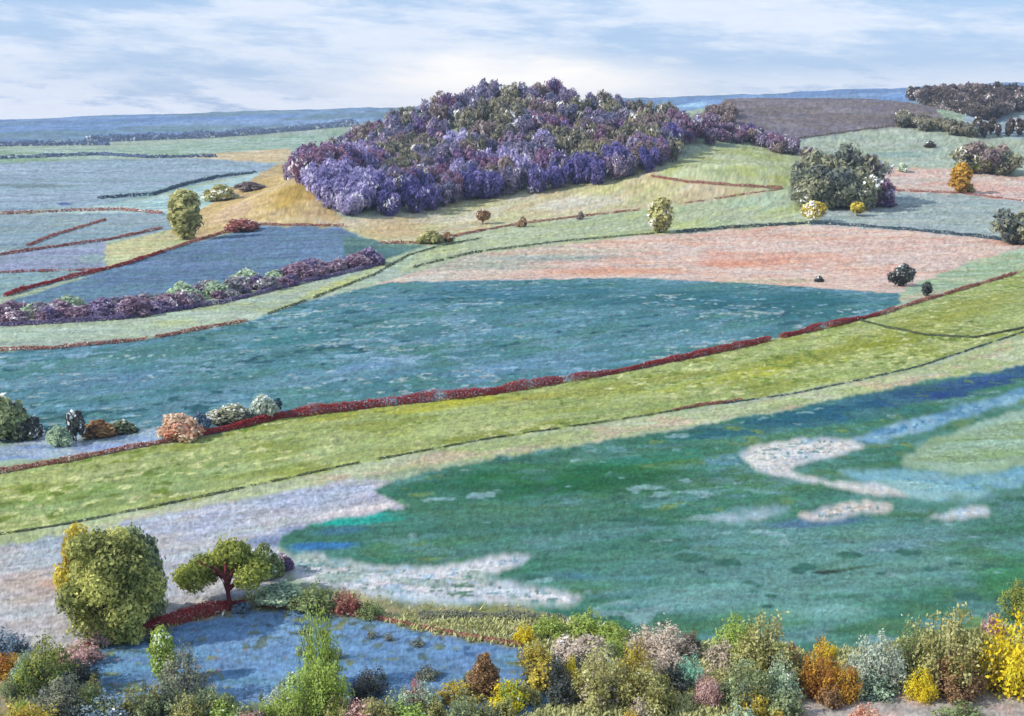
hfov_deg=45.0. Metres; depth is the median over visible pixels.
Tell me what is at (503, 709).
shrub
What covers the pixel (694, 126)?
wood tree
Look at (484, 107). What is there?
wood tree
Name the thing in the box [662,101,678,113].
wood tree
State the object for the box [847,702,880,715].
bush
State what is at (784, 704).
shrub
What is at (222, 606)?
hedge
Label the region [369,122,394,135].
wood tree
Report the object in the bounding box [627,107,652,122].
wood tree
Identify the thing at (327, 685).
bush
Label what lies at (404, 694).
shrub
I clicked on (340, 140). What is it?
wood tree
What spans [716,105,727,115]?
tree
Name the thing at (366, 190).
wood tree
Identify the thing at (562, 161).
wood tree
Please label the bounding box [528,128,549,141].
wood tree
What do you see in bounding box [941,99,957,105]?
skyline tree
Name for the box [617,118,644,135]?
wood tree
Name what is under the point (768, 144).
tree
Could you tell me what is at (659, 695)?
shrub
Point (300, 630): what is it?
shrub
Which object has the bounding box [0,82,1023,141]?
hills
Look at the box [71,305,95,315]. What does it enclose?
hedge bush
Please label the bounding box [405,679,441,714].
shrub
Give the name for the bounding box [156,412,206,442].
bush
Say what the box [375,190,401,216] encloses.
wood tree
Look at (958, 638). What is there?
bush
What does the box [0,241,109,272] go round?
field
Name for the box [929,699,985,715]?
bush
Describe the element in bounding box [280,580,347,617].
bush
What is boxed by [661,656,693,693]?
shrub
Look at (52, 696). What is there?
bush
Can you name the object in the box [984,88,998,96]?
skyline tree
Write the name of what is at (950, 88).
skyline tree
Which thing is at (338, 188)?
wood tree
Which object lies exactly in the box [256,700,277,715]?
shrub
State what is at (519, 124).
wood tree
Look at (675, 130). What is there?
wood tree
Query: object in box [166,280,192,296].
hedge bush
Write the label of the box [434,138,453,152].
wood tree
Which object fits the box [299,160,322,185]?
wood tree
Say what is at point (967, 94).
skyline tree
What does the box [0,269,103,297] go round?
field
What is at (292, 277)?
hedge bush
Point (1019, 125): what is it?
tree
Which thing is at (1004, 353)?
field
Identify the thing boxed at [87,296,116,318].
hedge bush
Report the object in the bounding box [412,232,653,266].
hedge
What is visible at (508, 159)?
wood tree
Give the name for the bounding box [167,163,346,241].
field
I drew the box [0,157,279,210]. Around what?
field
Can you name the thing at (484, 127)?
wood tree
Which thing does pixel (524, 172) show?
wood tree
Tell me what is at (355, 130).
wood tree
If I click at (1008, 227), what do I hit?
tree
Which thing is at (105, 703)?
shrub
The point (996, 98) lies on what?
skyline tree
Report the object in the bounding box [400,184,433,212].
wood tree
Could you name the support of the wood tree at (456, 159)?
on the ground at (700, 143)
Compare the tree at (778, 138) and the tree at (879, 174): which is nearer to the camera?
the tree at (879, 174)
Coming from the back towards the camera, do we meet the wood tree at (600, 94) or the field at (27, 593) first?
the wood tree at (600, 94)
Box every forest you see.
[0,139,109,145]
[83,119,360,141]
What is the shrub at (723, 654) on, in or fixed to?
on the ground at (399, 611)
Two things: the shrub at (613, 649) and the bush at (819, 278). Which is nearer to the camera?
the shrub at (613, 649)
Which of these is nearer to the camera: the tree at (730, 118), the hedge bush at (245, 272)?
the hedge bush at (245, 272)
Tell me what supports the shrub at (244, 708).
on the field at (249, 655)
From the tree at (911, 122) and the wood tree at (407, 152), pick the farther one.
the tree at (911, 122)
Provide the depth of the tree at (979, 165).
720.02 m
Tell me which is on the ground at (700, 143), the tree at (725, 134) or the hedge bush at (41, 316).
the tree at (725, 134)
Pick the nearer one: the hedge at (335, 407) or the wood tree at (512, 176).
the hedge at (335, 407)
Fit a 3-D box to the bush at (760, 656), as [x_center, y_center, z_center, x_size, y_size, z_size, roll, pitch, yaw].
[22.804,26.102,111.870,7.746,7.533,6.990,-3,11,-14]
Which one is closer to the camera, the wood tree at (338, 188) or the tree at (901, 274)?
the tree at (901, 274)
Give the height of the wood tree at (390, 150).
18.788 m
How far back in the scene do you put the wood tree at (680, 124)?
741.09 m
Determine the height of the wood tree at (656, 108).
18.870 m
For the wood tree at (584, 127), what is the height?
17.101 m
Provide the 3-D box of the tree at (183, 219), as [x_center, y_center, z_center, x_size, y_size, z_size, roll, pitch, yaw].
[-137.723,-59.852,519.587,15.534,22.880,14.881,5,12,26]
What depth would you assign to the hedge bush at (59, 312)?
312.88 m
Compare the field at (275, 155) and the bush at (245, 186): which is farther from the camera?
the field at (275, 155)
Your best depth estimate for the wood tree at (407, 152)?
690.36 m
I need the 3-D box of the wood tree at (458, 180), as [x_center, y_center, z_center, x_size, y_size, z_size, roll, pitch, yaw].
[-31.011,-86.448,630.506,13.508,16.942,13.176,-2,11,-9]
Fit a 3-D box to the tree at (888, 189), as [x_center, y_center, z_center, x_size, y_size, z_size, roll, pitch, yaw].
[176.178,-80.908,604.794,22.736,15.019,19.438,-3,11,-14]
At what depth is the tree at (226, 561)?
128.84 m
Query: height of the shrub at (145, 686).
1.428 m
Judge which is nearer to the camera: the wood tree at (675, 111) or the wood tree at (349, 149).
the wood tree at (349, 149)
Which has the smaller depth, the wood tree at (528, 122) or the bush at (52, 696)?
the bush at (52, 696)
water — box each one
[843,466,1023,500]
[850,387,1023,443]
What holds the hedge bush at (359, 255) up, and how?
on the ground at (700, 143)
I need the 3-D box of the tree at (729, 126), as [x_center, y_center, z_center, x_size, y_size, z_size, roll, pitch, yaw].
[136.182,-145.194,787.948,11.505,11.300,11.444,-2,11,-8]
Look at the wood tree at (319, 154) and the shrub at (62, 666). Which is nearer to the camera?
the shrub at (62, 666)
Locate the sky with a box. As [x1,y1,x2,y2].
[0,0,1023,119]
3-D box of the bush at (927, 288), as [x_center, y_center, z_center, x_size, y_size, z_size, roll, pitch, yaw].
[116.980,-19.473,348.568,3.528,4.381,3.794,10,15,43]
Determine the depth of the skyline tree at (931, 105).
1229.28 m
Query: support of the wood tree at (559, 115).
on the ground at (700, 143)
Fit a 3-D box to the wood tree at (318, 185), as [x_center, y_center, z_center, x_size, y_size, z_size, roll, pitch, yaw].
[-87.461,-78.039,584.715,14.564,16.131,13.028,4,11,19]
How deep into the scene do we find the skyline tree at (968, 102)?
1231.07 m
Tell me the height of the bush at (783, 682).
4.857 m
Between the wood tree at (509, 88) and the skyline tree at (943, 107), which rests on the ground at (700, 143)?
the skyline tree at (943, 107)
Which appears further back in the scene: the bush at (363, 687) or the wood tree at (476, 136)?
the wood tree at (476, 136)
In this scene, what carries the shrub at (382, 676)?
on the field at (249, 655)
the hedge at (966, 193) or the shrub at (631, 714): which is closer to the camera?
the shrub at (631, 714)
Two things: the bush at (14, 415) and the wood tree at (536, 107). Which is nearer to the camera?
the bush at (14, 415)
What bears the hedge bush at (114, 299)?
on the ground at (700, 143)
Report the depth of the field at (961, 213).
584.36 m
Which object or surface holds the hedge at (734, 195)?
on the field at (641, 189)
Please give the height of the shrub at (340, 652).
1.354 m
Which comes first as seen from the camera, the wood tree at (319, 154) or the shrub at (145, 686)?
the shrub at (145, 686)
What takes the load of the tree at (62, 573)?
on the field at (27, 593)
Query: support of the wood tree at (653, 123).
on the ground at (700, 143)
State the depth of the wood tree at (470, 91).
790.97 m
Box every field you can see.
[0,129,349,161]
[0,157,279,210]
[0,212,172,253]
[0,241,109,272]
[0,242,452,348]
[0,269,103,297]
[0,270,1023,535]
[0,277,902,442]
[0,336,1023,544]
[0,428,164,460]
[0,477,409,658]
[7,171,262,213]
[9,224,362,304]
[72,608,553,715]
[103,229,188,266]
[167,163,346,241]
[185,148,292,161]
[276,167,777,244]
[279,364,1023,654]
[343,236,426,258]
[375,224,1023,292]
[395,186,812,274]
[651,144,802,189]
[691,98,943,140]
[796,126,1023,174]
[810,191,1023,236]
[885,167,1023,199]
[899,247,1023,302]
[902,408,1023,473]
[963,110,1023,138]
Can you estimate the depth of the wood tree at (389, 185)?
590.28 m
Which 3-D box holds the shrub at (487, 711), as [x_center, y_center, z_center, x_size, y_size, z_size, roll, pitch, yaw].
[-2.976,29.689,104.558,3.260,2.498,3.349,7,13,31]
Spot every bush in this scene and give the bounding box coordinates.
[0,301,23,311]
[0,305,9,321]
[0,310,30,322]
[0,626,33,659]
[0,650,21,680]
[0,701,58,715]
[5,299,24,310]
[8,629,82,702]
[15,416,45,440]
[20,302,34,318]
[25,669,89,715]
[26,301,49,317]
[32,311,55,321]
[36,304,61,319]
[45,298,71,314]
[45,424,73,446]
[53,294,87,304]
[53,309,64,318]
[58,638,106,669]
[62,304,93,319]
[66,657,101,689]
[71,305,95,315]
[73,681,103,713]
[78,687,155,715]
[81,419,117,438]
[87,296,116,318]
[87,621,112,645]
[101,604,145,645]
[109,296,124,303]
[111,300,136,316]
[112,296,151,316]
[113,419,139,434]
[131,295,150,304]
[136,292,157,300]
[145,624,176,682]
[149,300,170,311]
[149,640,215,706]
[154,293,183,309]
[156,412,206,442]
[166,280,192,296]
[172,289,196,307]
[183,292,201,306]
[191,279,216,295]
[191,292,204,300]
[192,684,213,699]
[193,288,203,296]
[193,411,211,429]
[200,184,240,200]
[201,280,232,296]
[206,403,256,424]
[207,693,237,715]
[210,290,225,298]
[222,277,249,293]
[223,218,260,232]
[224,289,241,297]
[228,275,250,284]
[229,267,262,278]
[231,601,251,613]
[232,181,265,190]
[238,708,263,715]
[242,282,252,292]
[249,394,279,418]
[250,274,262,289]
[252,542,285,580]
[253,275,281,289]
[253,579,303,607]
[261,683,297,709]
[264,269,283,277]
[270,666,319,715]
[274,398,282,409]
[277,277,293,285]
[278,261,315,279]
[278,553,294,570]
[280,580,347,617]
[285,263,321,278]
[285,274,296,284]
[292,258,327,270]
[300,656,354,715]
[312,258,330,272]
[314,264,328,274]
[327,262,341,272]
[330,586,365,616]
[331,257,347,270]
[344,251,377,265]
[345,256,367,268]
[347,664,391,702]
[353,599,384,623]
[359,246,385,265]
[382,699,428,715]
[413,663,439,682]
[416,229,444,243]
[430,678,484,706]
[439,232,455,241]
[465,651,500,699]
[475,209,490,223]
[485,678,529,715]
[512,622,535,645]
[515,636,550,668]
[516,215,526,226]
[531,614,569,639]
[538,653,572,695]
[550,634,611,663]
[562,654,581,689]
[564,604,606,638]
[564,641,633,712]
[576,211,584,219]
[595,618,630,643]
[611,657,682,715]
[613,633,657,697]
[620,613,706,667]
[672,651,706,687]
[680,630,701,652]
[694,665,723,707]
[709,610,762,666]
[711,653,777,712]
[722,702,758,715]
[724,609,805,687]
[765,651,803,700]
[781,642,801,664]
[796,632,845,703]
[800,200,828,220]
[813,640,837,657]
[814,275,824,281]
[814,683,845,710]
[830,661,866,706]
[843,628,914,693]
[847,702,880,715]
[849,669,896,703]
[850,201,864,215]
[877,196,897,206]
[888,613,937,679]
[897,162,908,171]
[900,664,939,705]
[902,602,1005,701]
[921,281,933,295]
[923,141,935,147]
[924,646,991,707]
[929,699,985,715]
[947,162,973,192]
[963,140,1009,173]
[967,183,976,192]
[970,604,1023,701]
[980,609,1006,637]
[996,577,1023,620]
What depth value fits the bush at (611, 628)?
120.81 m
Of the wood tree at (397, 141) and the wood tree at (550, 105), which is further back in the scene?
the wood tree at (550, 105)
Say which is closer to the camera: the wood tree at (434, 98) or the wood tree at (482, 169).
the wood tree at (482, 169)
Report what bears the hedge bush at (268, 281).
on the ground at (700, 143)
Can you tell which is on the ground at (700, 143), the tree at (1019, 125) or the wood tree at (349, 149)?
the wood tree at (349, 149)
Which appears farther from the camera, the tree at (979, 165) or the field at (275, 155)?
the field at (275, 155)
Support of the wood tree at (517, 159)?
on the ground at (700, 143)
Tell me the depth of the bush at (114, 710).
104.06 m
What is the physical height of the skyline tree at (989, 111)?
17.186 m
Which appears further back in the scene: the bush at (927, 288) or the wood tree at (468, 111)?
the wood tree at (468, 111)
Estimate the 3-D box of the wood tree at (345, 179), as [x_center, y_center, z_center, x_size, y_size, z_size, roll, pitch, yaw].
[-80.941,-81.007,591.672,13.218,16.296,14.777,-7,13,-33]
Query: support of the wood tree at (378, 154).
on the ground at (700, 143)
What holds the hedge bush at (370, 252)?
on the ground at (700, 143)
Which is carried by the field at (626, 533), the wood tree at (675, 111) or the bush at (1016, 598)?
the bush at (1016, 598)
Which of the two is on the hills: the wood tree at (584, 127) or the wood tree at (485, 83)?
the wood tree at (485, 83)
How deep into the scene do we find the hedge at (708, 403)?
221.33 m
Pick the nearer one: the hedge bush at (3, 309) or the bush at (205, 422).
the bush at (205, 422)
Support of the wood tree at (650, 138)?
on the ground at (700, 143)
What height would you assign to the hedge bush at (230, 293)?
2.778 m
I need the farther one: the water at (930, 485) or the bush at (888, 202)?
the bush at (888, 202)
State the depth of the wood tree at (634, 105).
772.25 m
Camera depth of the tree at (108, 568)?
118.35 m
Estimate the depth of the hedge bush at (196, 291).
348.06 m
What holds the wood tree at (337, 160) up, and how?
on the ground at (700, 143)
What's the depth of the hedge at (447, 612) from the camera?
126.53 m
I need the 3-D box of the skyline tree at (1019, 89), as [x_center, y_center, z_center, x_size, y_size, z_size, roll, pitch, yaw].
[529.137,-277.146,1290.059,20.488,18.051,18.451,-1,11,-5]
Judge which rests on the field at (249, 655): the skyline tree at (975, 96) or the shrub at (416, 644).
the shrub at (416, 644)
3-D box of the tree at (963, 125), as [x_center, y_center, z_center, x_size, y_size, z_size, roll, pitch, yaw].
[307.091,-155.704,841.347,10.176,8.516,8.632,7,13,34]
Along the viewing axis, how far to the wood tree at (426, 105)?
775.02 m
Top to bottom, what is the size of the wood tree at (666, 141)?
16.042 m
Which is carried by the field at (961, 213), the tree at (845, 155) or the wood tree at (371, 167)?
the tree at (845, 155)
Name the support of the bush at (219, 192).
on the field at (279, 196)
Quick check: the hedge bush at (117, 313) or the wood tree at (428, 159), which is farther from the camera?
the wood tree at (428, 159)
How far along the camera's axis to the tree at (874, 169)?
604.91 m
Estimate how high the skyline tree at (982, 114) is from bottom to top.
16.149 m
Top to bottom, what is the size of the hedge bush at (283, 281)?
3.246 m
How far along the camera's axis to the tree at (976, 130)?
833.20 m
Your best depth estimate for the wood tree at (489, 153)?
684.79 m
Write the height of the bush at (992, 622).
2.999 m
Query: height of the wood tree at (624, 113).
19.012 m
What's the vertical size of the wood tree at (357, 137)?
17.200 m
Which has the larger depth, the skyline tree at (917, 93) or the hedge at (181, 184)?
the skyline tree at (917, 93)
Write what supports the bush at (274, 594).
on the ground at (399, 611)
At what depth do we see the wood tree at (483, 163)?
665.05 m
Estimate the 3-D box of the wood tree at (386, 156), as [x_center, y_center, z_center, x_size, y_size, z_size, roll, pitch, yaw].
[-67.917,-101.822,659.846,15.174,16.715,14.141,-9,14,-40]
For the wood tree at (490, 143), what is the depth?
709.68 m
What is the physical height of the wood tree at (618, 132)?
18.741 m
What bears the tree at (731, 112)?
on the field at (793, 117)
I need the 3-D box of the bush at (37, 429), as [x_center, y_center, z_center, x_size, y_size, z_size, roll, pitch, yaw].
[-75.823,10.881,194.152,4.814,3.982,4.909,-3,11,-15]
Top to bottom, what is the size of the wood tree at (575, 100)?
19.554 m
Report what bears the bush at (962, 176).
on the field at (961, 213)
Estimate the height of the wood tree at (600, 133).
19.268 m
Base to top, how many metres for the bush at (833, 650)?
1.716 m
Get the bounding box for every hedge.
[0,151,217,158]
[0,207,162,213]
[0,226,161,255]
[0,263,383,325]
[0,267,108,272]
[0,319,248,350]
[0,406,696,534]
[0,438,177,473]
[3,249,163,296]
[26,218,106,245]
[82,599,246,648]
[97,170,256,198]
[163,222,343,251]
[202,312,879,435]
[266,605,521,645]
[267,237,481,313]
[380,208,639,243]
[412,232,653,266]
[417,609,565,620]
[651,175,782,188]
[674,398,742,410]
[675,221,1002,240]
[684,188,780,202]
[722,331,1023,403]
[793,124,895,137]
[859,318,1023,337]
[876,269,1023,314]
[895,189,1023,200]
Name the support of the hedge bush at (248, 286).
on the ground at (700, 143)
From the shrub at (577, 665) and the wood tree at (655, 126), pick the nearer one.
the shrub at (577, 665)
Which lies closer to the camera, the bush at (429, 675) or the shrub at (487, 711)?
the shrub at (487, 711)
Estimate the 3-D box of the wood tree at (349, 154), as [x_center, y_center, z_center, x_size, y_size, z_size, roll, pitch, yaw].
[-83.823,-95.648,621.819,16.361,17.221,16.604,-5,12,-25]
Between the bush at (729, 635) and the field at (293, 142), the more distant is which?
the field at (293, 142)
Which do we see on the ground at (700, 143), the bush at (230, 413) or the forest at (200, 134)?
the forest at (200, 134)
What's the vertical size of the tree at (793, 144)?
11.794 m
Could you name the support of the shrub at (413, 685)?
on the field at (249, 655)
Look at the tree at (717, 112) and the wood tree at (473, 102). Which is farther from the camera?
the tree at (717, 112)
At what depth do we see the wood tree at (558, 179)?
651.50 m
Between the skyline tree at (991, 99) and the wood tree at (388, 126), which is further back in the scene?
the skyline tree at (991, 99)
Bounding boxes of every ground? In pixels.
[0,99,1023,606]
[0,586,1023,715]
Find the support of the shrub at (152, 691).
on the field at (249, 655)
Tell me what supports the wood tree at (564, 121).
on the ground at (700, 143)
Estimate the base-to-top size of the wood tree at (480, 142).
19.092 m
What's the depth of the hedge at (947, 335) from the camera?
290.16 m
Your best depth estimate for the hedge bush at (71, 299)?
325.99 m
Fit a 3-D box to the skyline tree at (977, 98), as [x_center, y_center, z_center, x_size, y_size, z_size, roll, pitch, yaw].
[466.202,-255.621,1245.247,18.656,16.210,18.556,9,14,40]
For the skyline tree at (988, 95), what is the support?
on the ground at (700, 143)
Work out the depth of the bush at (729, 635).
115.89 m
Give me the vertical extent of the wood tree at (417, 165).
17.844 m
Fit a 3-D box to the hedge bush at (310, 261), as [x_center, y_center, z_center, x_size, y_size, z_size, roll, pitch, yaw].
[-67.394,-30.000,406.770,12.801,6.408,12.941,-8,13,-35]
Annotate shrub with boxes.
[0,673,22,700]
[7,649,39,678]
[10,663,28,690]
[13,697,27,710]
[25,667,48,697]
[47,653,75,680]
[86,673,102,691]
[87,683,111,711]
[89,693,125,715]
[104,684,153,715]
[124,687,162,715]
[139,682,163,714]
[141,678,147,691]
[144,635,152,642]
[146,681,190,715]
[169,689,202,715]
[182,687,211,715]
[198,684,224,713]
[201,690,227,715]
[220,692,238,715]
[229,700,261,715]
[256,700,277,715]
[257,691,263,701]
[296,647,306,655]
[298,626,312,634]
[309,687,338,714]
[321,694,352,715]
[333,646,344,658]
[345,695,381,715]
[354,697,383,715]
[364,696,401,715]
[365,628,378,639]
[378,671,386,680]
[381,685,421,714]
[383,632,393,640]
[401,674,431,708]
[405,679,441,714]
[412,635,425,647]
[420,697,448,715]
[446,686,481,715]
[462,691,496,715]
[493,677,525,714]
[494,695,515,715]
[514,677,537,707]
[516,653,559,693]
[521,661,542,682]
[527,689,543,705]
[545,673,579,707]
[569,656,582,677]
[579,662,597,681]
[579,666,624,708]
[603,640,619,660]
[604,636,630,656]
[621,709,639,715]
[628,695,653,715]
[646,655,671,679]
[650,678,674,708]
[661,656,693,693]
[695,663,738,696]
[704,638,735,671]
[734,690,770,715]
[740,681,771,711]
[763,688,807,715]
[767,706,784,715]
[796,657,816,679]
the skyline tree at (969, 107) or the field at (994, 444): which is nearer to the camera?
the field at (994, 444)
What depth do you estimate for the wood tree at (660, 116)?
756.88 m
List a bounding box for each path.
[287,551,584,607]
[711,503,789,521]
[739,436,908,495]
[795,678,1023,715]
[798,498,892,520]
[926,504,990,520]
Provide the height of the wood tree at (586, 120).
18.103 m
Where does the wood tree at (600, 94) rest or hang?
on the ground at (700, 143)
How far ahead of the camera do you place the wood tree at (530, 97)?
763.86 m
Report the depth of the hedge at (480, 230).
554.47 m
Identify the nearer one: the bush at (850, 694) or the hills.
the bush at (850, 694)
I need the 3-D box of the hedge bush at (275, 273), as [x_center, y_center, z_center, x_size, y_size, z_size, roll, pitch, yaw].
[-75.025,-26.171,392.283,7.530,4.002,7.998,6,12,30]
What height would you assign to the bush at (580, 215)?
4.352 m
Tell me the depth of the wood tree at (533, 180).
645.73 m
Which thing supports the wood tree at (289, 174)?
on the field at (279, 196)
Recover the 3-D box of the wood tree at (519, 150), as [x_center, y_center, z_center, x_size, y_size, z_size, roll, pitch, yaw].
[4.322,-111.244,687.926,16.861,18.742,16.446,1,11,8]
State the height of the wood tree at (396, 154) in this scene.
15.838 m
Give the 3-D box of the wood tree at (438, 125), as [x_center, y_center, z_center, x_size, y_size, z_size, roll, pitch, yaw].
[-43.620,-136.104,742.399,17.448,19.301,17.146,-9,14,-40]
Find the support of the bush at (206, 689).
on the field at (249, 655)
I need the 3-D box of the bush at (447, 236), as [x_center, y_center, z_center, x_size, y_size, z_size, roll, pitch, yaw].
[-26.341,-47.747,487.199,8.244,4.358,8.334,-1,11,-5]
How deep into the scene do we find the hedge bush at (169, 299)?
328.36 m
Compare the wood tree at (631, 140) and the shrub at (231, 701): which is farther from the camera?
the wood tree at (631, 140)
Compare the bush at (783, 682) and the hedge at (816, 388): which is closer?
the bush at (783, 682)
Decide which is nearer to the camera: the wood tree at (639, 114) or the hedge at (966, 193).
the hedge at (966, 193)
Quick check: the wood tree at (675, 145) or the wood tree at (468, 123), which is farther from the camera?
the wood tree at (468, 123)
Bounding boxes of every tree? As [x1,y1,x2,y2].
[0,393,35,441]
[51,521,91,620]
[52,525,170,643]
[65,409,86,440]
[122,521,168,621]
[167,188,204,239]
[169,535,271,610]
[282,162,288,178]
[284,147,312,169]
[286,161,294,179]
[287,150,319,184]
[294,591,342,692]
[299,143,315,153]
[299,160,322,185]
[302,164,333,193]
[305,147,333,166]
[307,141,325,148]
[311,176,336,208]
[313,141,346,159]
[315,145,338,158]
[320,178,349,210]
[322,155,352,175]
[326,136,341,144]
[329,164,353,179]
[331,156,357,167]
[334,188,366,215]
[335,135,350,144]
[335,172,353,187]
[338,151,360,166]
[339,143,366,167]
[340,131,356,141]
[345,175,375,211]
[347,162,363,176]
[348,141,369,166]
[348,168,371,185]
[350,132,376,144]
[351,120,372,142]
[357,141,376,147]
[358,164,377,172]
[360,151,379,171]
[361,144,377,151]
[361,167,388,182]
[365,168,385,178]
[365,171,397,208]
[366,146,386,168]
[367,120,384,134]
[367,129,390,141]
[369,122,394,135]
[375,141,384,148]
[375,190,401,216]
[377,145,404,155]
[378,128,401,143]
[378,157,400,169]
[380,152,390,164]
[380,172,399,195]
[381,163,406,176]
[383,121,403,132]
[384,116,405,130]
[384,140,410,152]
[386,109,405,119]
[387,106,409,116]
[387,152,401,157]
[389,131,410,141]
[389,171,418,205]
[390,155,415,169]
[393,123,415,135]
[395,138,410,147]
[395,153,420,164]
[398,147,414,159]
[399,166,420,179]
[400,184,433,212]
[401,106,424,129]
[403,166,431,181]
[405,130,430,143]
[406,160,429,169]
[406,168,434,189]
[408,142,428,153]
[410,112,430,124]
[410,116,429,136]
[410,136,431,152]
[411,144,437,160]
[411,155,434,165]
[417,99,443,118]
[418,183,441,209]
[419,157,434,168]
[422,153,443,162]
[425,116,450,134]
[425,162,454,183]
[427,127,443,140]
[428,136,448,147]
[429,103,450,123]
[430,90,450,103]
[431,180,453,206]
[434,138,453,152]
[434,146,452,163]
[434,155,448,169]
[437,92,457,113]
[439,172,463,203]
[440,130,462,145]
[446,101,463,122]
[448,156,466,169]
[449,127,467,138]
[449,140,466,157]
[449,158,472,176]
[451,147,475,162]
[452,104,475,127]
[453,92,470,107]
[453,137,464,142]
[457,113,476,133]
[457,160,481,188]
[457,171,474,199]
[459,83,484,99]
[459,107,480,126]
[459,132,478,140]
[459,139,480,154]
[463,131,486,151]
[465,164,486,196]
[467,94,487,111]
[468,118,497,139]
[471,150,491,166]
[471,171,494,198]
[474,89,495,99]
[475,147,493,158]
[477,95,499,121]
[478,77,498,90]
[478,160,496,169]
[479,84,503,97]
[479,166,492,174]
[481,133,498,153]
[481,171,504,198]
[484,162,508,187]
[489,102,503,124]
[490,123,520,143]
[490,156,498,164]
[492,103,509,118]
[494,105,519,125]
[494,144,509,157]
[497,82,520,97]
[497,137,514,149]
[497,154,520,173]
[498,146,518,158]
[498,165,520,193]
[499,88,519,99]
[500,95,515,105]
[503,136,524,147]
[504,130,527,142]
[506,117,529,134]
[507,96,529,108]
[508,142,532,154]
[509,102,528,120]
[511,161,529,188]
[512,152,535,184]
[517,82,537,96]
[520,88,542,99]
[520,107,540,116]
[520,147,536,163]
[521,113,544,134]
[523,93,541,103]
[525,129,534,142]
[527,99,547,116]
[527,138,555,154]
[527,168,549,192]
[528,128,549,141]
[529,164,554,189]
[530,146,555,156]
[531,97,544,107]
[533,82,550,99]
[533,113,553,132]
[533,150,562,171]
[534,133,557,150]
[540,123,563,136]
[543,99,557,115]
[544,77,563,95]
[545,90,568,108]
[545,116,572,129]
[546,155,568,177]
[547,111,563,123]
[547,160,568,188]
[549,149,571,174]
[553,103,577,124]
[554,133,574,155]
[557,85,580,97]
[557,95,586,111]
[559,89,575,102]
[561,125,581,152]
[563,151,591,184]
[568,108,585,124]
[568,122,589,148]
[569,96,591,112]
[569,145,592,158]
[571,151,598,178]
[573,116,593,126]
[573,165,590,183]
[576,121,598,132]
[578,124,596,140]
[578,139,597,148]
[579,114,598,123]
[579,148,602,161]
[582,106,605,117]
[582,157,605,184]
[583,139,609,151]
[585,92,604,111]
[586,123,607,141]
[591,88,609,102]
[591,111,614,128]
[595,97,619,109]
[597,120,617,139]
[597,133,624,144]
[599,140,627,174]
[601,101,622,117]
[602,144,630,162]
[603,152,628,179]
[606,92,623,102]
[607,111,623,124]
[608,124,629,142]
[609,118,624,131]
[610,142,631,151]
[611,93,628,110]
[614,104,632,120]
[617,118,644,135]
[620,132,632,145]
[620,152,638,176]
[622,98,646,110]
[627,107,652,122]
[627,134,648,149]
[630,140,662,167]
[631,113,655,122]
[632,130,653,143]
[634,118,661,130]
[634,125,658,136]
[638,145,660,172]
[641,123,660,137]
[643,100,666,114]
[645,196,674,232]
[646,137,664,151]
[652,137,670,163]
[653,111,671,121]
[654,138,670,165]
[656,120,667,129]
[659,127,673,139]
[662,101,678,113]
[662,121,682,137]
[665,108,685,117]
[666,108,684,118]
[667,135,683,161]
[671,113,686,126]
[671,119,685,138]
[682,113,703,142]
[683,129,694,143]
[693,112,719,137]
[703,127,719,144]
[704,105,714,112]
[708,108,720,115]
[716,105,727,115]
[718,122,734,132]
[719,128,731,141]
[722,114,735,124]
[724,110,736,116]
[725,105,737,113]
[731,128,747,142]
[731,132,743,142]
[739,122,755,138]
[747,128,761,143]
[753,132,766,143]
[754,134,766,145]
[756,126,764,131]
[765,139,775,150]
[766,132,774,138]
[769,135,783,147]
[770,138,787,153]
[783,145,790,153]
[785,137,801,154]
[788,156,837,190]
[788,180,832,206]
[798,148,809,157]
[799,143,864,178]
[799,163,862,209]
[829,170,883,209]
[832,153,893,191]
[849,153,884,179]
[866,178,895,206]
[887,263,915,286]
[893,115,908,127]
[894,109,910,117]
[898,114,910,125]
[901,111,914,115]
[905,86,919,99]
[908,114,920,127]
[913,88,924,101]
[913,116,926,125]
[916,118,929,130]
[918,85,931,90]
[919,122,930,131]
[920,88,937,98]
[920,95,937,104]
[920,114,932,119]
[925,87,940,94]
[926,102,942,106]
[926,119,937,130]
[927,99,941,105]
[935,104,950,109]
[937,93,948,98]
[937,120,945,128]
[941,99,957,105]
[941,121,946,131]
[945,85,958,91]
[945,94,965,100]
[945,124,957,134]
[946,118,961,131]
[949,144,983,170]
[953,92,969,97]
[954,101,967,107]
[954,145,1003,171]
[955,100,971,105]
[955,103,974,109]
[956,126,964,135]
[958,83,973,89]
[958,123,968,131]
[960,107,978,116]
[963,88,979,94]
[964,122,981,136]
[965,99,983,104]
[968,94,979,98]
[968,125,974,137]
[970,97,982,102]
[970,102,983,107]
[971,88,986,96]
[972,107,987,119]
[973,82,987,89]
[973,106,993,120]
[973,116,982,132]
[979,92,995,98]
[979,106,996,120]
[980,121,988,136]
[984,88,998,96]
[987,98,1002,103]
[987,101,1006,109]
[988,105,1004,118]
[988,117,996,133]
[988,208,1023,243]
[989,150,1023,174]
[990,81,1004,87]
[991,95,1005,100]
[995,123,1001,136]
[996,99,1015,115]
[997,89,1013,96]
[999,83,1016,90]
[1003,97,1016,106]
[1004,82,1022,90]
[1005,122,1012,136]
[1007,92,1023,99]
[1007,95,1023,111]
[1008,117,1015,132]
[1014,85,1023,92]
[1014,118,1023,134]
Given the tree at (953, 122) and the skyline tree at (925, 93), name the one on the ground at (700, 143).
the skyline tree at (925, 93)
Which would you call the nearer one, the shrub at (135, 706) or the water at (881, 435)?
the shrub at (135, 706)

